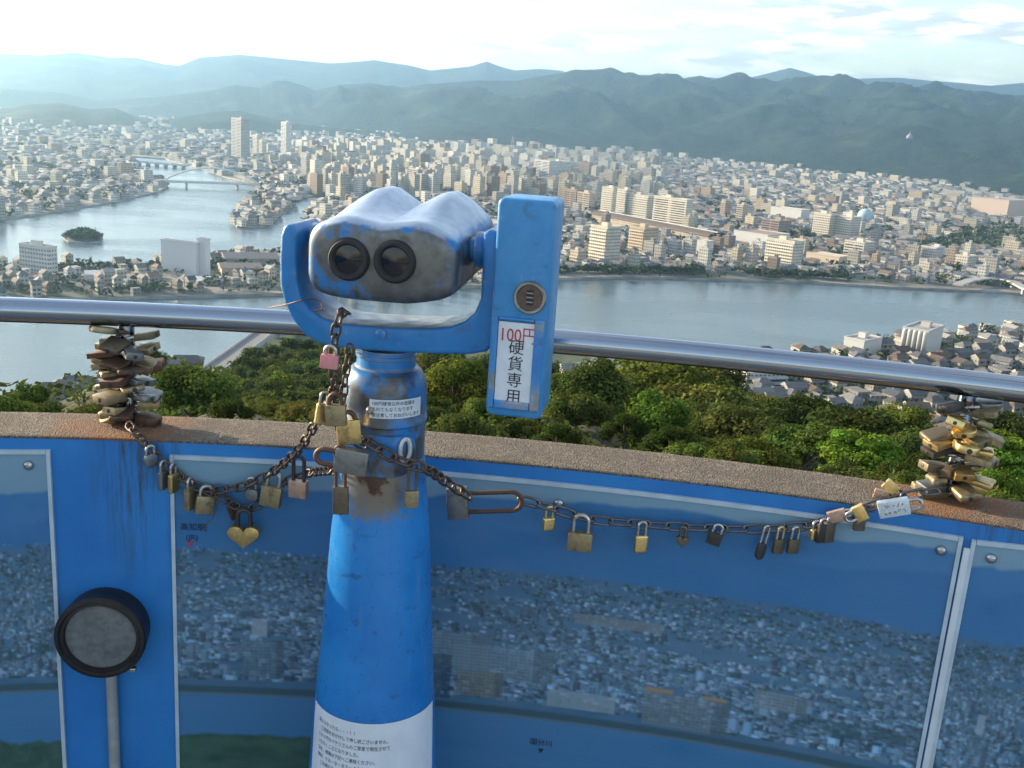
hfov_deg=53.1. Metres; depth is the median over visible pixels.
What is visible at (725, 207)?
city block
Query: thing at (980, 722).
panorama panel
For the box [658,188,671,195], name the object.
city block
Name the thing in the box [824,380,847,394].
house
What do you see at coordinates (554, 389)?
tree
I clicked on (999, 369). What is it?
house
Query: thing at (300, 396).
tree
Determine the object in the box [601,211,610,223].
city block
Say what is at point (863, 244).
office building
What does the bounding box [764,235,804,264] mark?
apartment block
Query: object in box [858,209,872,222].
gas holder
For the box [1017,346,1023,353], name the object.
house
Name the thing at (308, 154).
city block
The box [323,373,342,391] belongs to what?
tree
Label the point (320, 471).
chain
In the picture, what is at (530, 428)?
shrub
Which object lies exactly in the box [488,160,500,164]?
city block
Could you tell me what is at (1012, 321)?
house
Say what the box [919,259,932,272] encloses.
city block
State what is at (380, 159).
city block
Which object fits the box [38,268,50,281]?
house
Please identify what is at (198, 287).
house
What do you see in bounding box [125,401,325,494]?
chain
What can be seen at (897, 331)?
house
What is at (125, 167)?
city block
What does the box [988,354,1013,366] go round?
house
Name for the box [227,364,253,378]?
tree
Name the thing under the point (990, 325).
house
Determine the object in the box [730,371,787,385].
warehouse
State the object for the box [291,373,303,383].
tree
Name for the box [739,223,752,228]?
house
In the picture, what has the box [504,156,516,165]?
city block
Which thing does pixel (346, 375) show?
chain
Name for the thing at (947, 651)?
joint strip
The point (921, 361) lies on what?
house
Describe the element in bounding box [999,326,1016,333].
house
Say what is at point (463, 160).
city block
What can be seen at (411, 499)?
padlock
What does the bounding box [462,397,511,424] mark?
shrub
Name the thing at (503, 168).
city block
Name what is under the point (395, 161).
city block
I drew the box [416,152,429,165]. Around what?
city block
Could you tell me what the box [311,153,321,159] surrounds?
city block
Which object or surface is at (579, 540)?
padlock
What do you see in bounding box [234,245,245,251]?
house
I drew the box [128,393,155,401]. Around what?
padlock
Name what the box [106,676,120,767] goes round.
cable conduit
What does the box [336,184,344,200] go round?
city block
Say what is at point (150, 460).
padlock
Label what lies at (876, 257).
city block
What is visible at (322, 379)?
tree
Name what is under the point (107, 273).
house
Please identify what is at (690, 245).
city block
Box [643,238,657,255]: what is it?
city block
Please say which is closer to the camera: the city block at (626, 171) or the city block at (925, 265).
the city block at (925, 265)
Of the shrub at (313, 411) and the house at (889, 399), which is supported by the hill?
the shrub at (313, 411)
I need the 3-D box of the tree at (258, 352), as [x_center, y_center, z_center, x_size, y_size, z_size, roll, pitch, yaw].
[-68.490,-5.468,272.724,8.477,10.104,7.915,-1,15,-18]
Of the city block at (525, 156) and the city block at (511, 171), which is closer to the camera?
the city block at (511, 171)
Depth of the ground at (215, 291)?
961.63 m
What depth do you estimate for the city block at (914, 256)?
1127.29 m
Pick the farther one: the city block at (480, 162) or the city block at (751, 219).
the city block at (480, 162)
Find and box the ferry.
[301,184,324,195]
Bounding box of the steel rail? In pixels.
[0,297,1023,497]
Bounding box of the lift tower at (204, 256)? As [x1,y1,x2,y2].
[196,237,210,275]
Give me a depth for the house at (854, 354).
621.56 m
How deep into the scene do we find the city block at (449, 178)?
1723.42 m
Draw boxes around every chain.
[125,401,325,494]
[203,466,333,512]
[328,307,367,449]
[339,343,353,403]
[359,431,471,500]
[517,487,941,533]
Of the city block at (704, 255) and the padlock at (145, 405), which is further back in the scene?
the city block at (704, 255)
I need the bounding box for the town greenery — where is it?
[0,123,1023,426]
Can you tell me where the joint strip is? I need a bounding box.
[922,547,969,767]
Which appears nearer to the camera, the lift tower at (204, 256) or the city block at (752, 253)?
the lift tower at (204, 256)
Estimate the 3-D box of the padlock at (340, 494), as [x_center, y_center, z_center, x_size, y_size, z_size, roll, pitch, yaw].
[-0.255,0.143,1.529,0.025,0.111,0.010,4,15,0]
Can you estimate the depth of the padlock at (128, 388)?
1.85 m
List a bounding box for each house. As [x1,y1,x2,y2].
[0,255,7,267]
[0,274,10,288]
[0,287,6,296]
[5,264,18,272]
[5,269,16,278]
[10,277,21,291]
[12,256,19,266]
[16,270,29,285]
[22,268,30,276]
[29,280,41,296]
[36,382,67,402]
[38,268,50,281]
[42,281,54,294]
[48,273,59,285]
[52,379,76,397]
[60,375,97,379]
[61,251,73,265]
[63,266,75,279]
[65,194,79,200]
[69,188,79,194]
[71,191,84,197]
[71,265,80,275]
[72,380,99,393]
[93,272,103,284]
[94,277,103,294]
[100,268,115,282]
[111,256,125,263]
[111,274,122,291]
[115,268,126,277]
[123,278,133,286]
[134,264,147,274]
[136,273,148,285]
[145,272,159,285]
[151,263,163,277]
[164,357,187,369]
[171,355,204,366]
[172,278,182,292]
[184,275,196,289]
[193,281,203,294]
[210,252,221,261]
[230,277,240,286]
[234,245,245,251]
[240,211,250,217]
[244,214,256,224]
[245,269,255,282]
[247,277,257,286]
[257,270,268,284]
[258,208,268,213]
[259,215,272,224]
[263,265,275,279]
[268,201,280,209]
[269,210,278,218]
[271,263,279,277]
[561,249,571,255]
[565,218,573,223]
[565,224,574,229]
[565,261,576,272]
[569,238,580,245]
[571,213,580,217]
[598,258,608,263]
[611,260,622,271]
[619,254,627,263]
[640,258,650,266]
[653,257,664,263]
[660,236,666,241]
[661,264,671,272]
[677,249,685,256]
[682,258,695,266]
[685,253,695,258]
[699,218,709,222]
[708,227,719,231]
[711,260,724,270]
[715,257,727,265]
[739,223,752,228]
[751,377,773,386]
[780,266,792,274]
[781,382,807,393]
[785,388,799,394]
[790,342,800,350]
[793,343,812,352]
[803,378,825,389]
[805,257,817,267]
[805,383,823,394]
[805,391,822,398]
[811,345,829,352]
[813,247,825,250]
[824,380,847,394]
[831,343,849,355]
[835,235,848,238]
[838,392,863,408]
[843,386,870,403]
[848,351,864,357]
[849,346,868,357]
[858,263,868,271]
[861,251,870,255]
[864,384,885,392]
[866,392,885,404]
[877,269,892,279]
[880,257,889,262]
[880,338,895,353]
[882,387,904,400]
[882,397,902,405]
[887,353,907,362]
[889,346,911,354]
[893,329,902,340]
[894,243,906,249]
[895,334,901,345]
[901,269,912,281]
[902,401,931,411]
[903,389,927,401]
[905,359,930,364]
[906,351,927,359]
[909,351,927,359]
[916,272,928,282]
[923,396,946,410]
[925,392,942,397]
[927,352,949,359]
[927,354,948,365]
[935,349,952,363]
[938,393,949,399]
[942,333,953,345]
[946,394,958,400]
[950,348,971,357]
[950,356,972,369]
[952,353,973,360]
[954,341,973,349]
[957,322,976,329]
[957,326,978,338]
[957,331,975,341]
[961,265,973,271]
[963,271,972,278]
[965,268,977,274]
[970,353,990,368]
[971,343,993,352]
[972,349,992,354]
[973,337,993,344]
[978,333,998,347]
[979,323,995,332]
[987,272,995,282]
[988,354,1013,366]
[988,366,1011,374]
[993,352,1012,356]
[993,364,1012,369]
[994,275,1009,286]
[997,344,1016,358]
[998,334,1016,343]
[999,264,1005,270]
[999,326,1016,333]
[1001,323,1022,337]
[1001,338,1020,346]
[1002,331,1018,339]
[1003,320,1021,326]
[1003,402,1012,410]
[1008,356,1017,367]
[1009,402,1023,415]
[1015,353,1023,364]
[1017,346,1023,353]
[1018,360,1023,367]
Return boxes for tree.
[143,350,169,376]
[146,364,240,416]
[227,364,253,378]
[229,384,246,400]
[230,355,263,369]
[232,375,252,391]
[239,346,269,361]
[246,369,258,383]
[247,377,257,391]
[249,390,267,397]
[254,379,282,392]
[256,364,276,379]
[260,365,291,381]
[262,356,284,367]
[264,343,293,359]
[265,387,296,401]
[266,395,282,400]
[267,373,296,390]
[268,369,291,387]
[275,358,301,374]
[279,338,305,351]
[279,349,302,363]
[280,363,305,374]
[289,349,320,362]
[289,390,308,400]
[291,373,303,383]
[294,378,322,390]
[295,385,314,397]
[298,338,314,349]
[298,358,319,369]
[299,362,328,379]
[303,346,328,359]
[306,372,329,388]
[307,386,327,403]
[311,340,321,349]
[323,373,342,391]
[327,348,356,364]
[336,363,348,378]
[416,353,465,387]
[425,354,487,413]
[463,351,488,390]
[542,360,562,414]
[548,372,569,404]
[557,357,635,429]
[607,358,730,413]
[637,380,770,438]
[655,396,726,441]
[688,401,786,446]
[689,366,752,393]
[742,391,801,426]
[761,422,854,471]
[780,391,852,470]
[800,404,918,465]
[815,427,918,478]
[866,400,936,436]
[886,428,922,462]
[901,441,981,473]
[973,410,1023,438]
[980,427,1023,479]
[1012,463,1023,490]
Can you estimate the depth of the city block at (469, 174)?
1793.23 m
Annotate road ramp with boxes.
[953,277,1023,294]
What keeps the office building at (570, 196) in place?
on the ground at (215, 291)
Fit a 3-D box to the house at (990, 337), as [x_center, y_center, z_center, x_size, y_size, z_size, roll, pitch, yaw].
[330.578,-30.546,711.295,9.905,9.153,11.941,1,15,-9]
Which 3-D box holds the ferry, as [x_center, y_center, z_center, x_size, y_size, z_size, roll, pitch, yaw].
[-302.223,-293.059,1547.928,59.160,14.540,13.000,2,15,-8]
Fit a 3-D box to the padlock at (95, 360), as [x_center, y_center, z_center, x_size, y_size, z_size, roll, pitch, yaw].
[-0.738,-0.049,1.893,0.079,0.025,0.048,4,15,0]
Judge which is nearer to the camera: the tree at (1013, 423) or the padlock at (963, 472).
the padlock at (963, 472)
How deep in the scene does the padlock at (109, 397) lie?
1.86 m
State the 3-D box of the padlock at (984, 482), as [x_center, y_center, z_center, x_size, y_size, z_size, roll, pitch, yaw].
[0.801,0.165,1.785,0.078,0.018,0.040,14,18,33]
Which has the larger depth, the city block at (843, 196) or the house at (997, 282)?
the city block at (843, 196)
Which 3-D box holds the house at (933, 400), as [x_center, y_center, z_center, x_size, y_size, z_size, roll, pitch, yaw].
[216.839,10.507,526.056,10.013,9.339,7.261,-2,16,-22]
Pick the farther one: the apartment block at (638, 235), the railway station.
the railway station
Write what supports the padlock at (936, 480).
attached to the steel rail
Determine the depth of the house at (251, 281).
750.90 m
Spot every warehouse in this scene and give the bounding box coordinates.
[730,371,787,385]
[734,229,789,245]
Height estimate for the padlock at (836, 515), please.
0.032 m
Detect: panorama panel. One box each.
[0,449,67,767]
[169,454,963,767]
[928,539,1023,767]
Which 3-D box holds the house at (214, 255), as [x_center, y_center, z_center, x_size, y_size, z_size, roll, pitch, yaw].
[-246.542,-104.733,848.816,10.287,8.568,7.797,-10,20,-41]
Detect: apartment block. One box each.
[534,159,571,176]
[569,247,586,265]
[600,185,616,212]
[615,187,632,213]
[626,192,653,218]
[627,223,658,253]
[652,194,693,224]
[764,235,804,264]
[811,210,836,238]
[833,213,861,236]
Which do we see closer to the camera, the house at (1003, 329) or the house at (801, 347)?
the house at (801, 347)
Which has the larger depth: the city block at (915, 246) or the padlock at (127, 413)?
the city block at (915, 246)
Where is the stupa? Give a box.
[906,131,912,138]
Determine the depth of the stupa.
3948.45 m
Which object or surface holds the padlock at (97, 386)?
attached to the steel rail
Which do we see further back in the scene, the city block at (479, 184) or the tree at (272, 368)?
the city block at (479, 184)
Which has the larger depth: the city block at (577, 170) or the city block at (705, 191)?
the city block at (577, 170)
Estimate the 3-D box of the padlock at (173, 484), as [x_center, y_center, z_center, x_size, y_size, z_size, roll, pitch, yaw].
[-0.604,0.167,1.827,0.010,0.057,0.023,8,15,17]
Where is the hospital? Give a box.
[535,150,553,157]
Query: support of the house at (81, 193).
on the ground at (215, 291)
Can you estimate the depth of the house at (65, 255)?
783.38 m
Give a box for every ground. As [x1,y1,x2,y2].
[0,133,1023,299]
[41,324,1023,409]
[63,237,102,243]
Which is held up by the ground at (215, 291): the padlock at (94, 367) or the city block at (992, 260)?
the city block at (992, 260)
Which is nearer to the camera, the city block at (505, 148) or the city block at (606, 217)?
the city block at (606, 217)
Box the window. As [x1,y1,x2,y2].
[770,379,784,381]
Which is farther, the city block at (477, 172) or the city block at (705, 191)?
the city block at (705, 191)
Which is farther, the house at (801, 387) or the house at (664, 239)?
the house at (664, 239)
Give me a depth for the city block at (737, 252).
1028.25 m
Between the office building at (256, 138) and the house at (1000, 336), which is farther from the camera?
the office building at (256, 138)
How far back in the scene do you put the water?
834.00 m
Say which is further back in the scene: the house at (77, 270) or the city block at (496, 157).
the city block at (496, 157)
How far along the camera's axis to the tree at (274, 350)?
278.74 m
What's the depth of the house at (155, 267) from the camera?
762.74 m
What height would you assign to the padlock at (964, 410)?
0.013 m
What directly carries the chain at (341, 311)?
hanging from the coin telescope
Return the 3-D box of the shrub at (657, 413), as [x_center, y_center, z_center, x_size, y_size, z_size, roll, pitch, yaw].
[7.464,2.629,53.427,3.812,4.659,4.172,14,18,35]
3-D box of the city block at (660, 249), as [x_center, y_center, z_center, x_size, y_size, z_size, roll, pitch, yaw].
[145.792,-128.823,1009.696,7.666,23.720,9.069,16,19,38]
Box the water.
[0,157,1023,395]
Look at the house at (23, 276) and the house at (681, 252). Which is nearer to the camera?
the house at (23, 276)
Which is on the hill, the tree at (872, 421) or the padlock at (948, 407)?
the tree at (872, 421)
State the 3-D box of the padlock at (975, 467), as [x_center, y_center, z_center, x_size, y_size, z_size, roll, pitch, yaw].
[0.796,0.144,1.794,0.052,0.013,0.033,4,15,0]
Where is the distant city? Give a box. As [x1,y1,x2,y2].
[0,107,1023,426]
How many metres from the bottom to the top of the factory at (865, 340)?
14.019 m
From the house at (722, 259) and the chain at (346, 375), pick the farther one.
the house at (722, 259)
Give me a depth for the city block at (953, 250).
1168.30 m
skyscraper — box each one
[231,117,249,157]
[281,121,291,153]
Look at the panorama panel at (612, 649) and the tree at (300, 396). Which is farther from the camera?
the tree at (300, 396)
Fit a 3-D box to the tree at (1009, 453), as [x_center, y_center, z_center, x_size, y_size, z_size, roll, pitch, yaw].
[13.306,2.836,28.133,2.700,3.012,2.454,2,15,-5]
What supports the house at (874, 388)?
on the shore ground at (563, 358)
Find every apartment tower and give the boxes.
[587,222,621,265]
[736,202,748,219]
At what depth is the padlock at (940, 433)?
1.77 m
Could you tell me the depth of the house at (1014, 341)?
709.97 m
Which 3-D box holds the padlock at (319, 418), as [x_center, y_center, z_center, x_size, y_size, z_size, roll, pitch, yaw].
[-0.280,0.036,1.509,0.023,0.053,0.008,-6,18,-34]
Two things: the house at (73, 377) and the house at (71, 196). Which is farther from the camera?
the house at (71, 196)
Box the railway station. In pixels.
[590,210,725,239]
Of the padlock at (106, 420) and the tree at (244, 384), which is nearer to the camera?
the padlock at (106, 420)
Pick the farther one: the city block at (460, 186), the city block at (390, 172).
the city block at (390, 172)
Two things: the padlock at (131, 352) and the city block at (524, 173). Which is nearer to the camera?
the padlock at (131, 352)
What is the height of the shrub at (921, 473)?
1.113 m
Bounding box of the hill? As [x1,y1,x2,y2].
[61,370,1021,486]
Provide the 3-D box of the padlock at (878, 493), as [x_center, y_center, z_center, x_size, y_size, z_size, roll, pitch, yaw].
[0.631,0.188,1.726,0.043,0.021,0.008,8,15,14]
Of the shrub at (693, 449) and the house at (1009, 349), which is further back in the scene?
the house at (1009, 349)
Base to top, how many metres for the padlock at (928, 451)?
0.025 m
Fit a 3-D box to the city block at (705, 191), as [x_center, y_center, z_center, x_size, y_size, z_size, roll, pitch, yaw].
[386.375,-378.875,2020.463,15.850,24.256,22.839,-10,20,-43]
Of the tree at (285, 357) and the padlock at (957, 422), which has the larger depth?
the tree at (285, 357)
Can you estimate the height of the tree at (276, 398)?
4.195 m
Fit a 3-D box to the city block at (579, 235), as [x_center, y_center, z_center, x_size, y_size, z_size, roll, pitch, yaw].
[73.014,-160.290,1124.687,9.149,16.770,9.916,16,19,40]
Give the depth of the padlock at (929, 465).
1.78 m
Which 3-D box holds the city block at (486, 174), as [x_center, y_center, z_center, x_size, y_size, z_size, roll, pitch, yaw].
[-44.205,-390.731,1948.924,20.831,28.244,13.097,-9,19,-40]
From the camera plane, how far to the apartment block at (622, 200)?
1471.10 m
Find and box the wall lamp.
[54,587,149,677]
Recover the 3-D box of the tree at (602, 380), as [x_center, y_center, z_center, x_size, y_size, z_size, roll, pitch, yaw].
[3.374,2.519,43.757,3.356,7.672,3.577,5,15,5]
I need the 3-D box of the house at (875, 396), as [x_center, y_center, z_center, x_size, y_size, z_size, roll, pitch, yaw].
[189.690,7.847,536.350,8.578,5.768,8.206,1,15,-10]
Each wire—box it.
[206,490,216,531]
[268,298,322,311]
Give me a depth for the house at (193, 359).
509.74 m
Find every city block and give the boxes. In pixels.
[0,195,5,218]
[117,161,132,174]
[140,168,152,184]
[301,157,309,175]
[302,136,312,141]
[304,152,313,158]
[310,158,321,173]
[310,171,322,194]
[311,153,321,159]
[312,144,325,148]
[318,150,330,164]
[322,166,333,190]
[328,171,337,185]
[329,162,338,172]
[332,151,343,161]
[334,141,346,149]
[334,160,345,172]
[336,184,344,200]
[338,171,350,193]
[341,163,351,170]
[343,165,354,179]
[344,157,356,164]
[345,137,357,148]
[351,163,359,174]
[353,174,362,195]
[357,163,368,173]
[358,160,370,164]
[360,174,366,192]
[361,141,372,147]
[363,172,375,181]
[366,179,375,193]
[370,167,377,173]
[371,160,382,168]
[373,157,386,163]
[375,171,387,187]
[377,138,389,150]
[378,164,388,172]
[386,163,398,180]
[386,169,394,178]
[387,177,395,186]
[389,158,401,164]
[394,154,403,165]
[397,164,404,171]
[398,174,408,192]
[400,148,413,160]
[404,160,416,166]
[406,157,418,166]
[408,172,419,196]
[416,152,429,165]
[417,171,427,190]
[421,148,430,161]
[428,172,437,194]
[429,162,441,167]
[430,166,442,170]
[433,143,443,155]
[435,169,442,183]
[438,177,440,190]
[443,171,455,187]
[444,157,456,163]
[444,164,454,173]
[446,155,459,163]
[449,150,460,156]
[452,162,461,178]
[454,181,466,192]
[458,155,468,165]
[461,166,471,181]
[465,167,474,186]
[467,152,478,163]
[469,145,479,152]
[473,174,484,194]
[474,169,481,175]
[476,158,485,169]
[479,147,491,158]
[479,165,484,175]
[483,171,495,184]
[485,164,499,175]
[487,174,499,195]
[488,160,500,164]
[490,155,501,162]
[498,171,510,186]
[499,165,506,171]
[501,146,512,154]
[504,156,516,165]
[506,168,519,175]
[507,174,518,194]
[518,175,524,189]
[519,172,529,176]
[520,152,532,160]
[521,166,531,176]
[521,175,531,194]
[530,156,543,161]
[531,176,540,186]
[534,181,545,192]
[539,154,552,158]
[549,175,558,188]
[557,180,570,196]
[560,172,572,181]
[563,242,575,248]
[569,172,579,181]
[571,168,582,173]
[572,180,583,189]
[572,230,584,243]
[577,173,586,183]
[579,161,592,174]
[584,184,591,190]
[590,180,603,195]
[591,190,598,201]
[598,159,611,169]
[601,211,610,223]
[602,153,613,157]
[603,169,616,184]
[618,163,630,169]
[618,177,629,187]
[621,173,631,188]
[622,169,633,175]
[627,251,640,266]
[631,172,642,184]
[637,160,649,168]
[640,179,653,192]
[642,167,656,176]
[642,175,656,180]
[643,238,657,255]
[649,155,659,164]
[653,180,657,194]
[654,241,665,262]
[655,181,665,194]
[656,170,664,176]
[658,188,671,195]
[667,237,681,255]
[671,188,685,197]
[682,214,695,227]
[683,236,696,253]
[685,233,698,237]
[696,244,712,271]
[700,186,714,197]
[712,234,724,253]
[720,200,730,215]
[723,232,735,246]
[731,244,742,267]
[744,214,758,226]
[745,244,758,267]
[752,238,765,250]
[754,197,766,208]
[760,202,774,213]
[767,254,780,273]
[775,198,789,206]
[796,236,809,255]
[825,194,838,202]
[826,236,838,246]
[835,192,849,203]
[843,210,857,215]
[846,247,861,264]
[870,228,881,243]
[870,251,880,267]
[881,245,894,255]
[885,204,899,216]
[903,222,913,234]
[906,242,920,253]
[908,250,919,265]
[911,208,921,219]
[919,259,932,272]
[927,223,941,235]
[945,244,959,263]
[964,240,974,253]
[977,261,989,282]
[985,254,1000,276]
[1001,234,1017,247]
[1004,238,1021,254]
[1020,253,1023,262]
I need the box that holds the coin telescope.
[280,186,563,767]
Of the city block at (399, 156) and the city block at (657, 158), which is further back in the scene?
the city block at (657, 158)
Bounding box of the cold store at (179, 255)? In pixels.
[160,238,199,275]
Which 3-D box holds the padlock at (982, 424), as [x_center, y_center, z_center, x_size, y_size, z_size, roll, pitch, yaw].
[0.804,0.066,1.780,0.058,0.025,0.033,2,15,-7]
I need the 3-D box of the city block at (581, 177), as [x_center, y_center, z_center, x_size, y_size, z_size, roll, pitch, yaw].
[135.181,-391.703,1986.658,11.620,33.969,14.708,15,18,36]
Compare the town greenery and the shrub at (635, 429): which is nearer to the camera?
the shrub at (635, 429)
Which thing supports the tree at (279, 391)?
on the hill
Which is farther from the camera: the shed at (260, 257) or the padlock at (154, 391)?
the shed at (260, 257)
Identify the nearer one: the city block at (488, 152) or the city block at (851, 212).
the city block at (851, 212)
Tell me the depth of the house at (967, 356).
643.21 m
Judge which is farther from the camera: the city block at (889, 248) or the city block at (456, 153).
the city block at (456, 153)
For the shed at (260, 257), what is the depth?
849.38 m
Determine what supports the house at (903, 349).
on the shore ground at (563, 358)
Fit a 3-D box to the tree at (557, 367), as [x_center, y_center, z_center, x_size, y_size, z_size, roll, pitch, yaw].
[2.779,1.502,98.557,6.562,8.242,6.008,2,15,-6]
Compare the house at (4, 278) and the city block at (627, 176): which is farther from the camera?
the city block at (627, 176)
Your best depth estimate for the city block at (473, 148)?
3097.05 m
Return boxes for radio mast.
[504,137,518,164]
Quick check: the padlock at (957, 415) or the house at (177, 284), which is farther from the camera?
the house at (177, 284)
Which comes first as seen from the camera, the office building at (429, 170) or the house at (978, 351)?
the house at (978, 351)
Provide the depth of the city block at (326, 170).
1569.86 m
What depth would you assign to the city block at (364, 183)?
1541.34 m
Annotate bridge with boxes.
[138,160,189,168]
[162,167,260,188]
[202,307,288,371]
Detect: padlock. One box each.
[86,351,121,358]
[88,325,128,334]
[90,350,106,364]
[91,364,103,370]
[92,389,128,405]
[95,384,105,389]
[97,399,128,408]
[97,411,109,418]
[98,334,131,354]
[98,369,117,378]
[99,335,110,343]
[99,356,131,371]
[99,375,133,387]
[99,418,123,422]
[102,406,126,415]
[109,403,135,421]
[117,365,145,375]
[120,384,144,393]
[121,345,143,360]
[125,330,159,340]
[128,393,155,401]
[129,375,156,385]
[130,355,157,372]
[130,386,163,403]
[131,411,162,425]
[135,342,160,354]
[135,399,161,409]
[143,445,157,467]
[153,358,164,371]
[157,460,168,490]
[168,463,178,493]
[184,476,196,510]
[194,484,214,514]
[227,499,236,520]
[227,508,260,548]
[245,477,258,501]
[259,471,283,508]
[288,455,308,499]
[313,446,369,476]
[314,391,328,425]
[320,344,339,369]
[325,392,346,426]
[332,444,348,514]
[336,410,361,445]
[404,462,418,508]
[446,486,523,519]
[542,506,554,530]
[566,513,592,552]
[633,521,647,553]
[676,526,688,547]
[706,523,723,546]
[755,525,770,559]
[771,526,784,553]
[785,526,800,553]
[808,520,819,540]
[815,518,826,542]
[824,517,835,542]
[826,508,852,523]
[844,503,868,522]
[852,516,865,530]
[872,488,896,497]
[877,496,923,518]
[881,478,907,497]
[911,481,951,498]
[915,479,948,492]
[918,459,943,472]
[919,425,954,441]
[920,445,956,458]
[922,438,961,451]
[925,474,953,484]
[928,462,961,477]
[935,404,967,413]
[935,410,966,416]
[937,401,971,413]
[938,453,957,457]
[945,415,970,429]
[946,482,979,502]
[949,461,974,481]
[951,421,976,438]
[952,439,979,455]
[955,452,999,468]
[956,481,987,494]
[962,436,992,448]
[963,473,995,490]
[964,406,1003,418]
[965,462,982,471]
[969,398,1003,409]
[970,418,992,429]
[976,426,1004,448]
[978,447,994,458]
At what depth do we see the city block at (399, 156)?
2132.36 m
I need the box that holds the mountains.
[0,52,1023,195]
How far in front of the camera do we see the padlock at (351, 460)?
1.51 m
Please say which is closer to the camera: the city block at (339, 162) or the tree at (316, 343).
the tree at (316, 343)
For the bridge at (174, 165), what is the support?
in the water
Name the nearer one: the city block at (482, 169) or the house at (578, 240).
the house at (578, 240)
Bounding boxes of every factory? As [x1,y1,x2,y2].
[806,251,847,264]
[843,331,882,356]
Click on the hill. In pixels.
(591, 430)
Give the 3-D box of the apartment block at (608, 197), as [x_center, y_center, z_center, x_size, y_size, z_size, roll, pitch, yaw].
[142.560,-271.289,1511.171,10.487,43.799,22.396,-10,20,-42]
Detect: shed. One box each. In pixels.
[84,270,100,278]
[196,276,222,284]
[217,262,262,274]
[220,252,279,265]
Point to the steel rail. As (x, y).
(963, 384)
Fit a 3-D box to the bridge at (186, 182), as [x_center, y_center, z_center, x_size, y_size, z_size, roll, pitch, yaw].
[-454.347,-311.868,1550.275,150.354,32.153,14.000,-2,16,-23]
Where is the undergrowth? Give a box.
[0,355,1023,501]
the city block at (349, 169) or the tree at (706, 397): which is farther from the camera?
the city block at (349, 169)
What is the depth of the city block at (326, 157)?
2069.90 m
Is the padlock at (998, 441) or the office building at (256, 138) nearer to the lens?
the padlock at (998, 441)
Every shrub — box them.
[0,392,37,411]
[10,382,50,404]
[30,399,62,412]
[64,402,101,413]
[206,397,256,419]
[252,396,280,417]
[275,400,314,421]
[308,405,315,421]
[425,406,449,431]
[427,395,453,421]
[436,411,491,435]
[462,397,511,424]
[486,415,520,437]
[508,416,544,424]
[514,417,551,439]
[529,422,585,444]
[543,391,614,430]
[596,412,651,448]
[618,388,691,435]
[638,425,702,453]
[662,440,710,457]
[690,433,748,453]
[703,438,759,464]
[738,435,802,469]
[813,457,867,478]
[871,459,920,479]
[890,469,925,484]
[903,469,927,480]
[974,467,1023,501]
[980,490,1022,501]
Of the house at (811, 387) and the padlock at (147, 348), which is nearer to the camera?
the padlock at (147, 348)
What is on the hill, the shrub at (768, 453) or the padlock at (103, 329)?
the shrub at (768, 453)
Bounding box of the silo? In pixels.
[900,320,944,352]
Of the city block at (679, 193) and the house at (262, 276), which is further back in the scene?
the city block at (679, 193)
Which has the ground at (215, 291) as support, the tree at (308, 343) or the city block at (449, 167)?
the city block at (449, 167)
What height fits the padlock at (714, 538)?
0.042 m
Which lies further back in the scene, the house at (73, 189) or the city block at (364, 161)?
the city block at (364, 161)
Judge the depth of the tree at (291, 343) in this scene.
289.13 m
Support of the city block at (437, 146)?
on the ground at (215, 291)
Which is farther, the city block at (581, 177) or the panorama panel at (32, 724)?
the city block at (581, 177)
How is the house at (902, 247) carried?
on the ground at (215, 291)
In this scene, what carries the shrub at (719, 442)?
on the hill
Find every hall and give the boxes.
[692,238,713,253]
[770,206,809,218]
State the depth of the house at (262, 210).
1195.07 m
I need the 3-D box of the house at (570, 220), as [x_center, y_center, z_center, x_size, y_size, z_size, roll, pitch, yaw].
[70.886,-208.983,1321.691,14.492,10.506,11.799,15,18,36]
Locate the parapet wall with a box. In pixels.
[0,412,1023,767]
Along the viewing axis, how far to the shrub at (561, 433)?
16.36 m
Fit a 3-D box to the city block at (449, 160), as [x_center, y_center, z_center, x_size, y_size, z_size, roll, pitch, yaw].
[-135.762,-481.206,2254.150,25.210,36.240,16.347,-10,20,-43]
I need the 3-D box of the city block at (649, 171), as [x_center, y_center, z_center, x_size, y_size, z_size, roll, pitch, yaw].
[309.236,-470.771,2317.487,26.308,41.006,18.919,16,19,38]
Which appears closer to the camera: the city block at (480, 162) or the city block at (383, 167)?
the city block at (383, 167)
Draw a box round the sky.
[0,0,1023,85]
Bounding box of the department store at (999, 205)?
[970,196,1023,218]
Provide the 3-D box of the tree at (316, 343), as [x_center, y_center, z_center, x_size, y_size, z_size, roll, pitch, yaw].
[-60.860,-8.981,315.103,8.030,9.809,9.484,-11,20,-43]
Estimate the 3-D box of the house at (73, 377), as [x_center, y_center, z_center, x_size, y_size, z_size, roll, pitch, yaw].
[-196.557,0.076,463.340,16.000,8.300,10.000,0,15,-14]
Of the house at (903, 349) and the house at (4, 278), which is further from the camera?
the house at (4, 278)
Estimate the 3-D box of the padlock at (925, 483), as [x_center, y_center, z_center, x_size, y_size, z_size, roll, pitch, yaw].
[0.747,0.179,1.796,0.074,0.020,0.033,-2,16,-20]
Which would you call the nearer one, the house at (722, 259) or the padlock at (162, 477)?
the padlock at (162, 477)
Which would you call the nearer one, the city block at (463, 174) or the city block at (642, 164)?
the city block at (463, 174)
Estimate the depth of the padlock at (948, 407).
1.73 m
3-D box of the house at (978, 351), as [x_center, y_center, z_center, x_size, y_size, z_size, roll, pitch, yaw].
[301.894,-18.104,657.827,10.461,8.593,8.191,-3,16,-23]
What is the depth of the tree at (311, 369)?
197.29 m
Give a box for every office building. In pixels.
[18,239,57,273]
[253,134,259,152]
[259,139,265,153]
[408,167,421,173]
[421,168,434,173]
[564,187,583,208]
[577,190,595,211]
[761,217,790,232]
[843,238,874,256]
[920,244,944,257]
[954,252,976,268]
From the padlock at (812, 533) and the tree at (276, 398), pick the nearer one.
the padlock at (812, 533)

